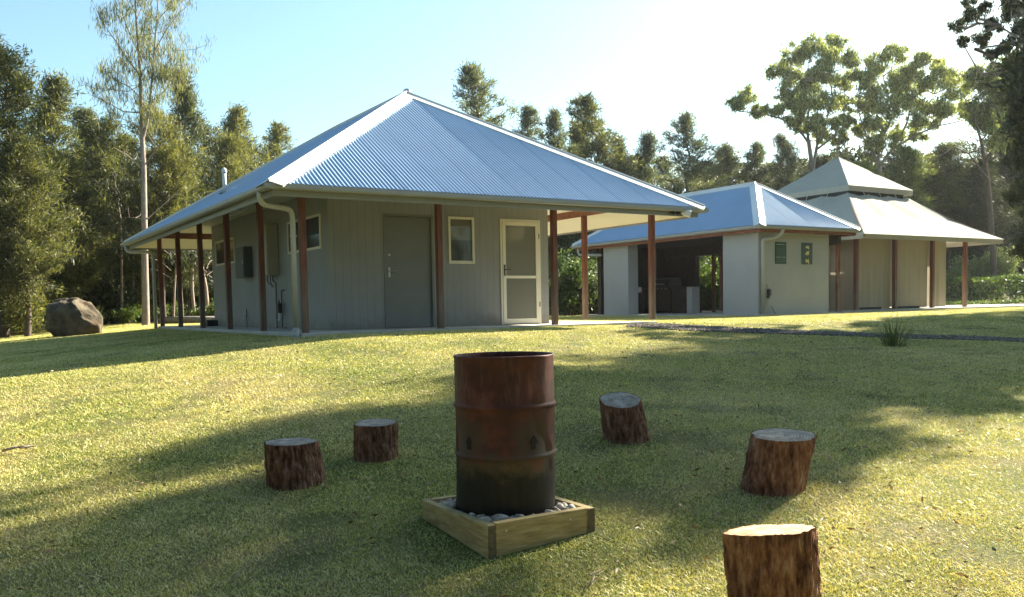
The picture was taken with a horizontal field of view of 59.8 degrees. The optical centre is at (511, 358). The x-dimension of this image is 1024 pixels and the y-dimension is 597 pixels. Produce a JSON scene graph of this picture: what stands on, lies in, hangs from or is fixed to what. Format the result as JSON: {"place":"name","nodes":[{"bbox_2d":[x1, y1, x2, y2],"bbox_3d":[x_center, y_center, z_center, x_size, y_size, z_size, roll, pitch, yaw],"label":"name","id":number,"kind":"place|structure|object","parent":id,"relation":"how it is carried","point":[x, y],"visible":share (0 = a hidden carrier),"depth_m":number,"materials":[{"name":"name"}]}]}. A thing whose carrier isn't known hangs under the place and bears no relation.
{"place":"outdoors","nodes":[
{"label":"outdoors","id":0,"kind":"place"},
{"bbox_2d":[0,0,1020,266],"label":"sky","id":1,"kind":"structure","parent":0,"point":[315,66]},
{"bbox_2d":[0,280,1023,596],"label":"ground","id":2,"kind":"structure","parent":0,"point":[606,502],"depth_m":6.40,"materials":[{"name":"green plant"}]},
{"bbox_2d":[1,445,36,451],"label":"fallen stick","id":3,"kind":"object","parent":2,"relation":"on","point":[14,447],"visible":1,"depth_m":7.21,"materials":[{"name":"brown wood"}]},
{"bbox_2d":[8,278,64,334],"bbox_3d":[-16.270,-1.635,29.082,2.933,1.953,2.806,-3,4,-32],"label":"shrub","id":4,"kind":"object","parent":2,"relation":"on","point":[44,321],"visible":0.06,"depth_m":28.95,"materials":[{"name":"green plant"}]},
{"bbox_2d":[0,33,89,337],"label":"she oak tree","id":5,"kind":"object","parent":2,"relation":"on","point":[20,83],"visible":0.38,"depth_m":26.72,"materials":[{"name":"green plant"}]},
{"bbox_2d":[0,125,90,336],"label":"she oak tree","id":6,"kind":"object","parent":2,"relation":"on","point":[19,148],"visible":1,"depth_m":25.59,"materials":[{"name":"green plant"}]},
{"bbox_2d":[18,67,118,301],"bbox_3d":[-16.062,-5.717,31.696,3.898,9.450,3.412,2,5,43],"label":"she oak tree","id":7,"kind":"object","parent":2,"relation":"on","point":[55,95],"visible":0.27,"depth_m":31.50,"materials":[{"name":"green plant"}]},
{"bbox_2d":[45,297,102,336],"bbox_3d":[-11.805,-1.120,24.061,1.599,1.062,1.007,-1,3,0],"label":"boulder","id":8,"kind":"object","parent":2,"relation":"on","point":[73,316],"visible":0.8,"depth_m":23.64,"materials":[{"name":"brown stone"}]},
{"bbox_2d":[38,143,127,297],"bbox_3d":[-14.996,-4.017,29.978,3.957,6.207,3.724,1,4,36],"label":"she oak tree","id":9,"kind":"object","parent":2,"relation":"on","point":[94,199],"visible":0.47,"depth_m":29.62,"materials":[{"name":"green plant"}]},
{"bbox_2d":[67,99,109,281],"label":"she oak tree","id":10,"kind":"object","parent":2,"relation":"on","point":[85,113],"visible":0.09,"depth_m":36.97,"materials":[{"name":"green plant"}]},
{"bbox_2d":[47,262,141,323],"bbox_3d":[-15.599,-2.427,33.349,4.033,2.685,3.858,1,4,33],"label":"shrub","id":11,"kind":"object","parent":2,"relation":"on","point":[104,297],"visible":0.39,"depth_m":33.12,"materials":[{"name":"green plant"}]},
{"bbox_2d":[49,111,149,323],"bbox_3d":[-15.638,-5.299,33.658,4.102,8.134,4.319,0,4,21],"label":"she oak tree","id":12,"kind":"object","parent":2,"relation":"on","point":[104,164],"visible":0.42,"depth_m":33.33,"materials":[{"name":"green plant"}]},
{"bbox_2d":[74,149,150,323],"bbox_3d":[-14.427,-4.373,33.312,2.917,6.367,3.249,0,3,11],"label":"sapling tree","id":13,"kind":"object","parent":2,"relation":"on","point":[117,195],"visible":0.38,"depth_m":32.64,"materials":[{"name":"green plant"}]},
{"bbox_2d":[107,301,141,324],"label":"shrub","id":14,"kind":"object","parent":2,"relation":"on","point":[127,315],"visible":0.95,"depth_m":32.76,"materials":[{"name":"green plant"}]},
{"bbox_2d":[106,205,150,322],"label":"sapling tree","id":15,"kind":"object","parent":2,"relation":"on","point":[134,256],"visible":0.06,"depth_m":35.93,"materials":[{"name":"green plant"}]},
{"bbox_2d":[89,130,168,321],"bbox_3d":[-16.296,-5.331,36.745,3.567,8.046,3.877,0,3,13],"label":"she oak tree","id":16,"kind":"object","parent":2,"relation":"on","point":[127,269],"visible":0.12,"depth_m":36.35,"materials":[{"name":"green plant"}]},
{"bbox_2d":[73,0,216,324],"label":"she oak tree","id":17,"kind":"object","parent":2,"relation":"on","point":[165,72],"visible":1,"depth_m":28.90,"materials":[{"name":"green plant"}]},
{"bbox_2d":[101,208,211,316],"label":"sapling tree","id":18,"kind":"object","parent":2,"relation":"on","point":[184,253],"visible":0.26,"depth_m":30.69,"materials":[{"name":"green plant"}]},
{"bbox_2d":[119,101,207,316],"bbox_3d":[-12.348,-5.202,31.947,3.306,8.012,3.481,-1,3,6],"label":"she oak tree","id":19,"kind":"object","parent":2,"relation":"on","point":[169,156],"visible":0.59,"depth_m":31.36,"materials":[{"name":"green plant"}]},
{"bbox_2d":[150,299,187,319],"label":"shrub","id":20,"kind":"object","parent":2,"relation":"on","point":[169,310],"visible":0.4,"depth_m":33.87,"materials":[{"name":"green plant"}]},
{"bbox_2d":[130,136,214,315],"bbox_3d":[-12.163,-4.788,32.808,3.469,7.074,3.264,-2,3,-9],"label":"she oak tree","id":21,"kind":"object","parent":2,"relation":"on","point":[192,193],"visible":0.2,"depth_m":32.48,"materials":[{"name":"green plant"}]},
{"bbox_2d":[140,61,220,315],"bbox_3d":[-13.771,-6.807,36.594,4.019,10.718,3.518,-1,3,-1],"label":"she oak tree","id":22,"kind":"object","parent":2,"relation":"on","point":[186,109],"visible":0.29,"depth_m":36.47,"materials":[{"name":"green plant"}]},
{"bbox_2d":[151,270,213,315],"bbox_3d":[-13.431,-2.666,38.200,3.507,2.441,3.666,-1,3,9],"label":"shrub","id":23,"kind":"object","parent":2,"relation":"on","point":[210,286],"visible":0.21,"depth_m":37.41,"materials":[{"name":"green plant"}]},
{"bbox_2d":[157,316,214,323],"bbox_3d":[-11.037,-1.338,31.010,2.606,0.270,0.260,-1,3,0],"label":"bench","id":24,"kind":"object","parent":2,"relation":"on","point":[188,319],"visible":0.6,"depth_m":30.90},
{"bbox_2d":[172,250,212,315],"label":"sapling tree","id":25,"kind":"object","parent":2,"relation":"on","point":[192,290],"visible":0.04,"depth_m":32.90,"materials":[{"name":"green plant"}]},
{"bbox_2d":[186,298,214,315],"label":"shrub","id":26,"kind":"object","parent":2,"relation":"on","point":[209,310],"visible":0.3,"depth_m":32.66,"materials":[{"name":"green plant"}]},
{"bbox_2d":[195,251,211,308],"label":"sapling tree","id":27,"kind":"object","parent":2,"relation":"on","point":[206,293],"visible":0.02,"depth_m":33.87,"materials":[{"name":"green plant"}]},
{"bbox_2d":[182,119,247,276],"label":"she oak tree","id":28,"kind":"object","parent":2,"relation":"on","point":[210,141],"visible":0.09,"depth_m":40.16,"materials":[{"name":"green plant"}]},
{"bbox_2d":[196,125,251,197],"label":"she oak tree","id":29,"kind":"object","parent":2,"relation":"on","point":[227,151],"visible":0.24,"depth_m":36.26,"materials":[{"name":"green plant"}]},
{"bbox_2d":[206,100,271,276],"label":"she oak tree","id":30,"kind":"object","parent":2,"relation":"on","point":[235,118],"visible":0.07,"depth_m":43.14,"materials":[{"name":"green plant"}]},
{"bbox_2d":[229,560,253,582],"bbox_3d":[-1.426,1.115,4.660,0.077,0.035,0.299,0,3,14],"label":"fallen stick","id":31,"kind":"object","parent":2,"relation":"on","point":[240,570],"visible":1,"depth_m":4.64,"materials":[{"name":"wood"}]},
{"bbox_2d":[254,118,296,166],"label":"she oak tree","id":32,"kind":"object","parent":2,"relation":"on","point":[277,132],"visible":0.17,"depth_m":45.37,"materials":[{"name":"green plant"}]},
{"bbox_2d":[264,437,325,490],"bbox_3d":[-1.519,0.743,6.235,0.416,0.335,0.403,-3,4,-32],"label":"log stump","id":33,"kind":"object","parent":2,"relation":"on","point":[290,464],"visible":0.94,"depth_m":6.08,"materials":[{"name":"brown wood"}]},
{"bbox_2d":[353,418,398,462],"bbox_3d":[-1.038,0.635,6.808,0.344,0.319,0.345,-1,3,4],"label":"log stump","id":34,"kind":"object","parent":2,"relation":"on","point":[376,440],"visible":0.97,"depth_m":6.66,"materials":[{"name":"brown wood"}]},
{"bbox_2d":[120,88,708,337],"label":"house","id":35,"kind":"structure","parent":2,"relation":"on","point":[406,209],"depth_m":17.04,"materials":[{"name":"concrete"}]},
{"bbox_2d":[206,320,217,325],"bbox_3d":[-7.640,-0.894,22.632,0.280,0.160,0.240,-3,4,-32],"label":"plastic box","id":36,"kind":"object","parent":35,"relation":"on","point":[211,322],"visible":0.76,"depth_m":22.52,"materials":[{"name":"black plastic"}]},
{"bbox_2d":[215,237,234,265],"bbox_3d":[-6.985,-2.589,21.692,0.060,0.610,1.750,-3,4,-32],"label":"window","id":37,"kind":"structure","parent":35,"relation":"in","point":[219,245],"depth_m":21.92,"materials":[{"name":"clear glass"}]},
{"bbox_2d":[229,207,247,216],"bbox_3d":[-5.886,-3.135,19.076,0.100,0.085,1.200,-3,4,-32],"label":"batten light","id":38,"kind":"object","parent":35,"relation":"attached to","point":[238,211],"visible":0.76,"depth_m":18.93,"materials":[{"name":"white paint"}]},
{"bbox_2d":[235,246,252,277],"bbox_3d":[-6.028,-2.150,19.979,0.218,0.680,0.680,-3,4,-32],"label":"meter box","id":39,"kind":"object","parent":35,"relation":"attached to","point":[243,262],"visible":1,"depth_m":19.73,"materials":[{"name":"metal"}]},
{"bbox_2d":[235,247,243,276],"bbox_3d":[-6.112,-2.145,19.927,0.021,0.640,0.640,-3,4,-32],"label":"door","id":40,"kind":"structure","parent":39,"relation":"in","point":[239,263],"depth_m":19.91,"materials":[{"name":"metal"}]},
{"bbox_2d":[263,224,278,327],"bbox_3d":[-4.994,-1.681,18.346,0.248,2.120,0.480,-3,4,-32],"label":"water heater","id":41,"kind":"object","parent":35,"relation":"attached to","point":[271,250],"visible":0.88,"depth_m":18.12,"materials":[{"name":"metal"}]},
{"bbox_2d":[276,290,285,327],"bbox_3d":[-4.666,-0.994,17.977,0.121,0.782,0.230,-3,4,-32],"label":"garden tap","id":42,"kind":"object","parent":35,"relation":"attached to","point":[279,309],"visible":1,"depth_m":18.00,"materials":[{"name":"grey metal"}]},
{"bbox_2d":[287,213,321,253],"bbox_3d":[-3.936,-2.339,16.859,0.060,0.630,1.850,-3,4,-32],"label":"window","id":43,"kind":"structure","parent":35,"relation":"in","point":[313,222],"depth_m":16.50,"materials":[{"name":"clear glass"}]},
{"bbox_2d":[385,216,431,327],"bbox_3d":[-1.930,-1.610,16.669,0.930,2.058,0.104,-3,4,-32],"label":"door","id":44,"kind":"structure","parent":35,"relation":"in","point":[408,263],"depth_m":16.68,"materials":[{"name":"paint"}]},
{"bbox_2d":[448,216,474,263],"bbox_3d":[-0.994,-2.280,17.226,0.570,0.900,0.088,-3,4,-32],"label":"window","id":45,"kind":"structure","parent":35,"relation":"in","point":[459,228],"depth_m":17.25,"materials":[{"name":"clear glass"}]},
{"bbox_2d":[502,221,539,323],"bbox_3d":[0.202,-1.723,17.931,0.879,2.040,0.094,-3,4,-32],"label":"screen door","id":46,"kind":"structure","parent":35,"relation":"in","point":[520,240],"depth_m":17.94,"materials":[{"name":"grey metal"}]},
{"bbox_2d":[671,210,691,217],"bbox_3d":[3.377,-2.887,17.773,0.468,0.170,0.181,-2,3,-13],"label":"security light","id":47,"kind":"object","parent":35,"relation":"attached to","point":[686,213],"visible":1,"depth_m":17.76,"materials":[{"name":"white plastic"}]},
{"bbox_2d":[451,58,521,128],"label":"she oak tree","id":48,"kind":"object","parent":2,"relation":"on","point":[476,87],"visible":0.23,"depth_m":48.85,"materials":[{"name":"green plant"}]},
{"bbox_2d":[422,495,594,558],"bbox_3d":[-0.033,1.013,5.298,0.720,0.342,0.791,-3,4,-32],"label":"planter box","id":49,"kind":"object","parent":2,"relation":"on","point":[490,537],"visible":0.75,"depth_m":4.99,"materials":[{"name":"wood"}]},
{"bbox_2d":[453,351,556,515],"bbox_3d":[-0.042,0.424,5.280,0.612,0.900,0.612,-3,4,-32],"label":"burn drum","id":50,"kind":"object","parent":49,"relation":"on","point":[505,402],"visible":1,"depth_m":5.02,"materials":[{"name":"brown metal"}]},
{"bbox_2d":[3,321,1021,596],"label":"fallen leaves","id":51,"kind":"object","parent":2,"relation":"on","point":[565,483],"visible":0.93,"depth_m":6.47,"materials":[{"name":"brown plant"}]},
{"bbox_2d":[7,141,1023,320],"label":"wood","id":52,"kind":"object","parent":2,"relation":"on","point":[846,154],"visible":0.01,"depth_m":59.81,"materials":[{"name":"green plant"}]},
{"bbox_2d":[511,101,549,253],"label":"she oak tree","id":53,"kind":"object","parent":2,"relation":"on","point":[526,120],"visible":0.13,"depth_m":52.96,"materials":[{"name":"green plant"}]},
{"bbox_2d":[531,105,581,269],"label":"she oak tree","id":54,"kind":"object","parent":2,"relation":"on","point":[553,123],"visible":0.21,"depth_m":52.25,"materials":[{"name":"green plant"}]},
{"bbox_2d":[548,253,577,314],"bbox_3d":[1.369,-3.107,38.160,3.240,2.838,3.283,-1,3,1],"label":"shrub","id":55,"kind":"object","parent":2,"relation":"on","point":[550,272],"visible":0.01,"depth_m":37.86,"materials":[{"name":"green plant"}]},
{"bbox_2d":[548,119,596,263],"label":"she oak tree","id":56,"kind":"object","parent":2,"relation":"on","point":[576,136],"visible":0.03,"depth_m":53.89,"materials":[{"name":"green plant"}]},
{"bbox_2d":[548,247,597,315],"bbox_3d":[2.180,-2.782,33.249,3.157,2.729,3.116,-3,4,-32],"label":"shrub","id":57,"kind":"object","parent":2,"relation":"on","point":[569,290],"visible":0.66,"depth_m":32.59,"materials":[{"name":"green plant"}]},
{"bbox_2d":[548,253,597,313],"bbox_3d":[3.644,-3.171,37.648,4.399,2.929,4.208,-3,4,-24],"label":"shrub","id":58,"kind":"object","parent":2,"relation":"on","point":[559,267],"visible":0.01,"depth_m":37.12,"materials":[{"name":"green plant"}]},
{"bbox_2d":[572,256,597,313],"bbox_3d":[3.038,-2.796,34.861,2.904,2.511,2.866,1,4,33],"label":"shrub","id":59,"kind":"object","parent":2,"relation":"on","point":[594,309],"visible":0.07,"depth_m":34.30,"materials":[{"name":"green plant"}]},
{"bbox_2d":[588,568,603,587],"bbox_3d":[0.403,1.098,4.460,0.060,0.036,0.222,1,4,27],"label":"fallen stick","id":60,"kind":"object","parent":2,"relation":"on","point":[590,583],"visible":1,"depth_m":4.44,"materials":[{"name":"beige wood"}]},
{"bbox_2d":[548,90,647,271],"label":"she oak tree","id":61,"kind":"object","parent":2,"relation":"on","point":[600,147],"visible":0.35,"depth_m":49.05,"materials":[{"name":"green plant"}]},
{"bbox_2d":[611,131,631,175],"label":"she oak tree","id":62,"kind":"object","parent":2,"relation":"on","point":[622,148],"visible":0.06,"depth_m":51.05,"materials":[{"name":"green plant"}]},
{"bbox_2d":[599,392,649,444],"bbox_3d":[0.913,0.481,7.109,0.400,0.396,0.403,-3,4,-32],"label":"log stump","id":63,"kind":"object","parent":2,"relation":"on","point":[623,420],"visible":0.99,"depth_m":6.98,"materials":[{"name":"brown wood"}]},
{"bbox_2d":[624,128,664,187],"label":"she oak tree","id":64,"kind":"object","parent":2,"relation":"on","point":[646,142],"visible":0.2,"depth_m":51.34,"materials":[{"name":"green plant"}]},
{"bbox_2d":[648,153,699,192],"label":"she oak tree","id":65,"kind":"object","parent":2,"relation":"on","point":[659,166],"visible":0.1,"depth_m":54.30,"materials":[{"name":"green plant"}]},
{"bbox_2d":[648,109,736,193],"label":"she oak tree","id":66,"kind":"object","parent":2,"relation":"on","point":[689,176],"visible":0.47,"depth_m":49.09,"materials":[{"name":"green plant"}]},
{"bbox_2d":[699,255,718,310],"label":"shrub","id":67,"kind":"object","parent":2,"relation":"on","point":[705,279],"visible":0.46,"depth_m":35.21,"materials":[{"name":"green plant"}]},
{"bbox_2d":[699,255,718,271],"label":"shrub","id":68,"kind":"object","parent":2,"relation":"on","point":[703,257],"visible":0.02,"depth_m":39.93,"materials":[{"name":"green plant"}]},
{"bbox_2d":[700,258,718,309],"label":"shrub","id":69,"kind":"object","parent":2,"relation":"on","point":[717,269],"depth_m":36.45,"materials":[{"name":"green plant"}]},
{"bbox_2d":[570,182,861,315],"bbox_3d":[6.252,-3.259,29.027,4.462,4.409,8.852,-3,4,-32],"label":"picnic shelter","id":70,"kind":"object","parent":2,"relation":"on","point":[743,228],"visible":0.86,"depth_m":26.37,"materials":[{"name":"concrete"}]},
{"bbox_2d":[638,287,641,313],"bbox_3d":[4.295,-1.967,30.375,0.320,0.920,0.389,-3,4,-32],"label":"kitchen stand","id":71,"kind":"object","parent":70,"relation":"on","point":[639,290],"visible":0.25,"depth_m":30.43,"materials":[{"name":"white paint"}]},
{"bbox_2d":[648,277,681,312],"bbox_3d":[5.400,-2.222,31.444,0.712,1.259,1.100,-3,4,-32],"label":"barbecue","id":72,"kind":"object","parent":70,"relation":"on","point":[663,298],"visible":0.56,"depth_m":31.10,"materials":[{"name":"metal"}]},
{"bbox_2d":[765,284,775,313],"bbox_3d":[7.303,-1.643,25.016,0.503,0.905,0.122,-3,4,-32],"label":"garden tap","id":73,"kind":"object","parent":70,"relation":"attached to","point":[769,292],"visible":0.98,"depth_m":24.92,"materials":[{"name":"grey metal"}]},
{"bbox_2d":[775,242,785,263],"bbox_3d":[7.619,-2.984,25.220,0.460,0.620,0.020,-3,4,-32],"label":"sign","id":74,"kind":"object","parent":70,"relation":"attached to","point":[780,252],"visible":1,"depth_m":25.20,"materials":[{"name":"green metal"}]},
{"bbox_2d":[801,243,811,263],"bbox_3d":[8.558,-3.035,25.809,0.460,0.622,0.022,-3,4,-32],"label":"sign","id":75,"kind":"object","parent":70,"relation":"attached to","point":[806,253],"visible":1,"depth_m":25.78,"materials":[{"name":"green metal"}]},
{"bbox_2d":[697,139,746,258],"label":"she oak tree","id":76,"kind":"object","parent":2,"relation":"on","point":[727,163],"visible":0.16,"depth_m":53.25,"materials":[{"name":"green plant"}]},
{"bbox_2d":[732,138,771,184],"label":"she oak tree","id":77,"kind":"object","parent":2,"relation":"on","point":[756,155],"visible":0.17,"depth_m":53.87,"materials":[{"name":"green plant"}]},
{"bbox_2d":[722,524,821,596],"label":"log stump","id":78,"kind":"object","parent":2,"relation":"on","point":[772,560],"visible":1,"depth_m":3.91,"materials":[{"name":"brown wood"}]},
{"bbox_2d":[741,428,816,496],"bbox_3d":[1.728,0.684,5.809,0.510,0.408,0.448,-3,4,-32],"label":"log stump","id":79,"kind":"object","parent":2,"relation":"on","point":[777,462],"visible":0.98,"depth_m":5.65,"materials":[{"name":"brown wood"}]},
{"bbox_2d":[755,131,803,190],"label":"she oak tree","id":80,"kind":"object","parent":2,"relation":"on","point":[784,154],"visible":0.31,"depth_m":53.20,"materials":[{"name":"green plant"}]},
{"bbox_2d":[724,30,865,171],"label":"gum tree","id":81,"kind":"object","parent":2,"relation":"on","point":[798,102],"visible":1,"depth_m":52.64,"materials":[{"name":"green plant"}]},
{"bbox_2d":[791,149,838,180],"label":"tree","id":82,"kind":"object","parent":2,"relation":"on","point":[821,160],"visible":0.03,"depth_m":55.08,"materials":[{"name":"green plant"}]},
{"bbox_2d":[702,157,1023,311],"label":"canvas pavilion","id":83,"kind":"structure","parent":2,"relation":"on","point":[893,255],"depth_m":30.92,"materials":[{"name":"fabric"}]},
{"bbox_2d":[851,156,882,175],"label":"tree","id":84,"kind":"object","parent":2,"relation":"on","point":[863,164],"visible":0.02,"depth_m":49.13,"materials":[{"name":"green plant"}]},
{"bbox_2d":[866,314,925,346],"bbox_3d":[5.983,-0.461,14.050,1.192,0.548,1.212,-3,4,-32],"label":"grass tuft","id":85,"kind":"object","parent":2,"relation":"on","point":[892,341],"visible":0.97,"depth_m":13.97,"materials":[{"name":"green plant"}]},
{"bbox_2d":[848,38,973,174],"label":"gum tree","id":86,"kind":"object","parent":2,"relation":"on","point":[898,85],"visible":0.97,"depth_m":53.31,"materials":[{"name":"green plant"}]},
{"bbox_2d":[880,143,953,252],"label":"tree","id":87,"kind":"object","parent":2,"relation":"on","point":[913,166],"visible":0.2,"depth_m":48.04,"materials":[{"name":"green plant"}]},
{"bbox_2d":[909,137,995,271],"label":"tree","id":88,"kind":"object","parent":2,"relation":"on","point":[945,185],"visible":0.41,"depth_m":50.93,"materials":[{"name":"green plant"}]},
{"bbox_2d":[946,266,972,276],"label":"shrub","id":89,"kind":"object","parent":2,"relation":"on","point":[955,272],"visible":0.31,"depth_m":45.70,"materials":[{"name":"green plant"}]},
{"bbox_2d":[949,251,990,276],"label":"shrub","id":90,"kind":"object","parent":2,"relation":"on","point":[976,272],"visible":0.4,"depth_m":46.57,"materials":[{"name":"green plant"}]},
{"bbox_2d":[921,49,1019,276],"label":"gum tree","id":91,"kind":"object","parent":2,"relation":"on","point":[978,115],"visible":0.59,"depth_m":44.78,"materials":[{"name":"green plant"}]},
{"bbox_2d":[946,152,1020,276],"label":"tree","id":92,"kind":"object","parent":2,"relation":"on","point":[971,214],"visible":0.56,"depth_m":48.26,"materials":[{"name":"green plant"}]},
{"bbox_2d":[944,0,1023,259],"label":"wattle tree","id":93,"kind":"object","parent":2,"relation":"on","point":[971,14],"visible":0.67,"depth_m":24.37,"materials":[{"name":"green plant"}]},
{"bbox_2d":[945,273,1023,304],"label":"hedge","id":94,"kind":"object","parent":2,"relation":"on","point":[984,281],"visible":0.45,"depth_m":42.36,"materials":[{"name":"green plant"}]},
{"bbox_2d":[951,94,1023,273],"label":"tree","id":95,"kind":"object","parent":2,"relation":"on","point":[975,157],"visible":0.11,"depth_m":58.71,"materials":[{"name":"green plant"}]},
{"bbox_2d":[953,244,1023,276],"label":"shrub","id":96,"kind":"object","parent":2,"relation":"on","point":[1003,266],"visible":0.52,"depth_m":46.25,"materials":[{"name":"green plant"}]},
{"bbox_2d":[983,0,1023,244],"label":"shade tree","id":97,"kind":"object","parent":2,"relation":"on","point":[1014,88],"visible":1,"depth_m":20.70,"materials":[{"name":"green plant"}]},
{"bbox_2d":[626,322,1023,342],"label":"path","id":98,"kind":"structure","parent":0,"point":[838,332],"depth_m":15.62,"materials":[{"name":"beige gravel"}]}
]}

